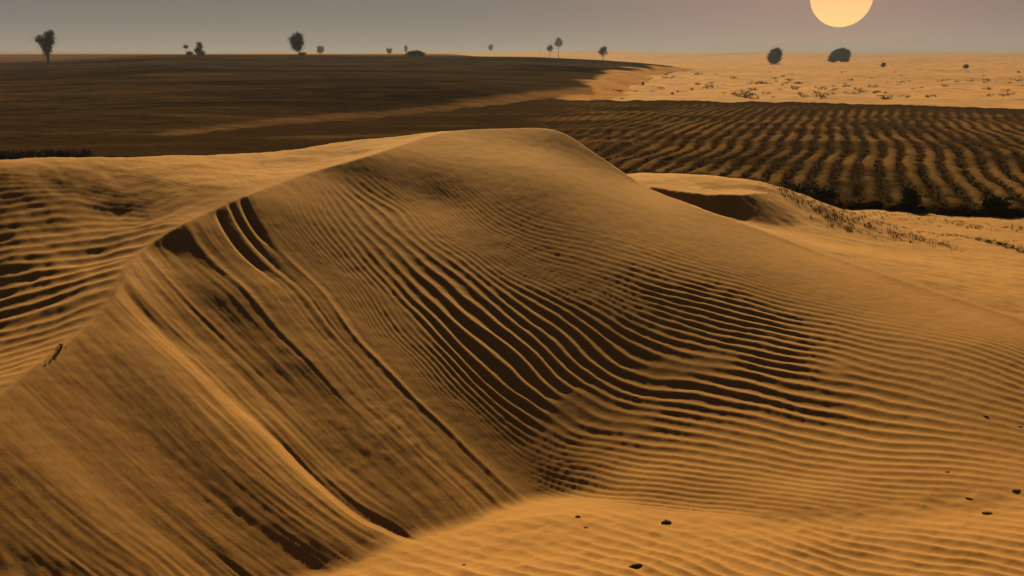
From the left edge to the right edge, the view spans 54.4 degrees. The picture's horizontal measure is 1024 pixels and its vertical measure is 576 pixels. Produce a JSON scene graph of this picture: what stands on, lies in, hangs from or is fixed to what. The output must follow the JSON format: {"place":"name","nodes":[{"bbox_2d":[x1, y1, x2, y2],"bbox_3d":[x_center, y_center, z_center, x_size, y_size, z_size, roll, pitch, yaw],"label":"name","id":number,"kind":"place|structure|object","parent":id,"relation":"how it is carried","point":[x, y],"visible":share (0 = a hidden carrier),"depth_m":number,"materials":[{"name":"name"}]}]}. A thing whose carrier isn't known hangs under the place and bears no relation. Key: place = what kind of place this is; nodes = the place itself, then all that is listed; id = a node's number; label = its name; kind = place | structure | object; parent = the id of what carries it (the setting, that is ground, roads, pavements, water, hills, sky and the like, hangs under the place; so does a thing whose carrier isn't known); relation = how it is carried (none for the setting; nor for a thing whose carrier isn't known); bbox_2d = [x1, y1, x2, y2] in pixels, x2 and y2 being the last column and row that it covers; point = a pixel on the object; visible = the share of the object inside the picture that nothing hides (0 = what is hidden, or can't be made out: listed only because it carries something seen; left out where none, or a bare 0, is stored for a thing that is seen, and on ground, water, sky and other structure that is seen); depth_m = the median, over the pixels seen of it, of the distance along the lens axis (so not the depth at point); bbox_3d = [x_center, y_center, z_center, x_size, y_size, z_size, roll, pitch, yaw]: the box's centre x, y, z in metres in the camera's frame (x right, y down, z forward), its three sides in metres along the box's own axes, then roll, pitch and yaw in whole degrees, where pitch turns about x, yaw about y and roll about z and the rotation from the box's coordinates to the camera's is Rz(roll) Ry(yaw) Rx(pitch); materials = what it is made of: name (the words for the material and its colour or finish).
{"place":"outdoors","nodes":[
{"label":"outdoors","id":0,"kind":"place"},
{"bbox_2d":[0,54,694,136],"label":"hillside","id":1,"kind":"structure","parent":0,"point":[67,95],"depth_m":60.19,"materials":[{"name":"brown soil"}]},
{"bbox_2d":[31,30,56,62],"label":"forked tree","id":2,"kind":"object","parent":1,"relation":"on","point":[46,41],"visible":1,"depth_m":132.39,"materials":[{"name":"green plant"}]},
{"bbox_2d":[193,41,207,55],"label":"leaning tree","id":3,"kind":"object","parent":1,"relation":"on","point":[199,50],"visible":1,"depth_m":148.62,"materials":[{"name":"green plant"}]},
{"bbox_2d":[287,31,305,55],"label":"oval tree","id":4,"kind":"object","parent":1,"relation":"on","point":[297,42],"visible":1,"depth_m":151.69,"materials":[{"name":"green plant"}]},
{"bbox_2d":[316,46,323,53],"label":"round tree","id":5,"kind":"object","parent":1,"relation":"on","point":[320,49],"visible":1,"depth_m":401.06,"materials":[{"name":"green plant"}]},
{"bbox_2d":[403,50,424,55],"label":"flat bush","id":6,"kind":"object","parent":1,"relation":"on","point":[415,53],"visible":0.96,"depth_m":154.76,"materials":[{"name":"green plant"}]},
{"bbox_2d":[554,37,562,57],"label":"round tree","id":7,"kind":"object","parent":1,"relation":"on","point":[559,42],"visible":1,"depth_m":406.85,"materials":[{"name":"green plant"}]},
{"bbox_2d":[598,46,608,59],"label":"round tree","id":8,"kind":"object","parent":1,"relation":"on","point":[603,51],"visible":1,"depth_m":222.72,"materials":[{"name":"green plant"}]},
{"bbox_2d":[0,128,1023,575],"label":"dune","id":9,"kind":"structure","parent":0,"point":[500,352],"depth_m":6.07,"materials":[{"name":"beige sand"}]},
{"bbox_2d":[629,563,642,568],"bbox_3d":[0.550,1.240,4.433,0.070,0.027,0.034,-3,14,-11],"label":"stone","id":10,"kind":"object","parent":9,"relation":"on","point":[636,566],"visible":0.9,"depth_m":4.42,"materials":[{"name":"black stone"}]},
{"bbox_2d":[661,519,671,523],"bbox_3d":[0.777,1.179,5.005,0.051,0.029,0.043,4,14,17],"label":"stone","id":11,"kind":"object","parent":9,"relation":"on","point":[665,521],"visible":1,"depth_m":5.00,"materials":[{"name":"brown stone"}]},
{"bbox_2d":[761,181,1023,253],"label":"ground cover","id":12,"kind":"object","parent":9,"relation":"on","point":[988,241],"visible":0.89,"depth_m":12.15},
{"bbox_2d":[773,184,1020,216],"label":"bank weeds","id":13,"kind":"object","parent":9,"relation":"on","point":[934,205],"visible":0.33,"depth_m":15.64,"materials":[{"name":"plant"}]},
{"bbox_2d":[899,184,927,208],"bbox_3d":[6.346,-1.429,15.848,0.450,0.416,0.426,-4,14,-16],"label":"upright bush","id":14,"kind":"object","parent":9,"relation":"on","point":[910,196],"visible":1,"depth_m":15.82,"materials":[{"name":"green plant"}]},
{"bbox_2d":[982,511,992,514],"bbox_3d":[2.365,1.120,4.961,0.053,0.016,0.032,4,14,17],"label":"rock","id":15,"kind":"object","parent":9,"relation":"on","point":[986,512],"visible":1,"depth_m":4.95,"materials":[{"name":"brown stone"}]},
{"bbox_2d":[0,100,1023,217],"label":"tilled field","id":16,"kind":"structure","parent":0,"point":[565,115],"depth_m":27.92,"materials":[{"name":"soil"}]},
{"bbox_2d":[0,147,93,159],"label":"field scrub","id":17,"kind":"object","parent":16,"relation":"on","point":[4,154],"visible":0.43,"depth_m":23.22,"materials":[{"name":"plant"}]},
{"bbox_2d":[554,120,1023,208],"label":"field stubble","id":18,"kind":"object","parent":16,"relation":"on","point":[857,176],"visible":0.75,"depth_m":22.22,"materials":[{"name":"brown plant"}]},
{"bbox_2d":[784,176,819,193],"bbox_3d":[4.950,-1.704,17.093,0.618,0.404,0.621,-11,17,-40],"label":"bush","id":19,"kind":"object","parent":16,"relation":"on","point":[798,188],"visible":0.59,"depth_m":17.01,"materials":[{"name":"green plant"}]},
{"bbox_2d":[804,183,840,198],"bbox_3d":[5.199,-1.567,16.634,0.657,0.358,0.625,-11,17,-38],"label":"flat bush","id":20,"kind":"object","parent":16,"relation":"on","point":[823,192],"visible":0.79,"depth_m":16.57,"materials":[{"name":"green plant"}]},
{"bbox_2d":[978,193,1015,212],"bbox_3d":[7.570,-1.320,15.583,0.523,0.301,0.485,8,16,32],"label":"rounded bush","id":21,"kind":"object","parent":16,"relation":"on","point":[998,202],"visible":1,"depth_m":15.53,"materials":[{"name":"green plant"}]},
{"bbox_2d":[0,51,1023,108],"bbox_3d":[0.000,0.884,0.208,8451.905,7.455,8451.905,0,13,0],"label":"ground","id":22,"kind":"structure","parent":0,"point":[925,71],"depth_m":116.96,"materials":[{"name":"beige sand"}]},
{"bbox_2d":[546,45,552,51],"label":"round tree","id":23,"kind":"object","parent":22,"relation":"on","point":[549,48],"visible":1,"depth_m":320.28,"materials":[{"name":"green plant"}]},
{"bbox_2d":[767,47,782,63],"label":"squat tree","id":24,"kind":"object","parent":22,"relation":"on","point":[774,56],"visible":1,"depth_m":243.63,"materials":[{"name":"green plant"}]},
{"bbox_2d":[827,47,851,61],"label":"domed tree","id":25,"kind":"object","parent":22,"relation":"on","point":[841,54],"visible":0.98,"depth_m":277.30,"materials":[{"name":"green plant"}]},
{"bbox_2d":[0,0,1023,52],"label":"sky","id":26,"kind":"structure","parent":0,"point":[122,26],"materials":[{"name":"grey"}]},
{"bbox_2d":[810,0,872,26],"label":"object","id":27,"kind":"object","parent":26,"relation":"in","point":[838,13],"visible":1,"depth_m":4052.05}
]}

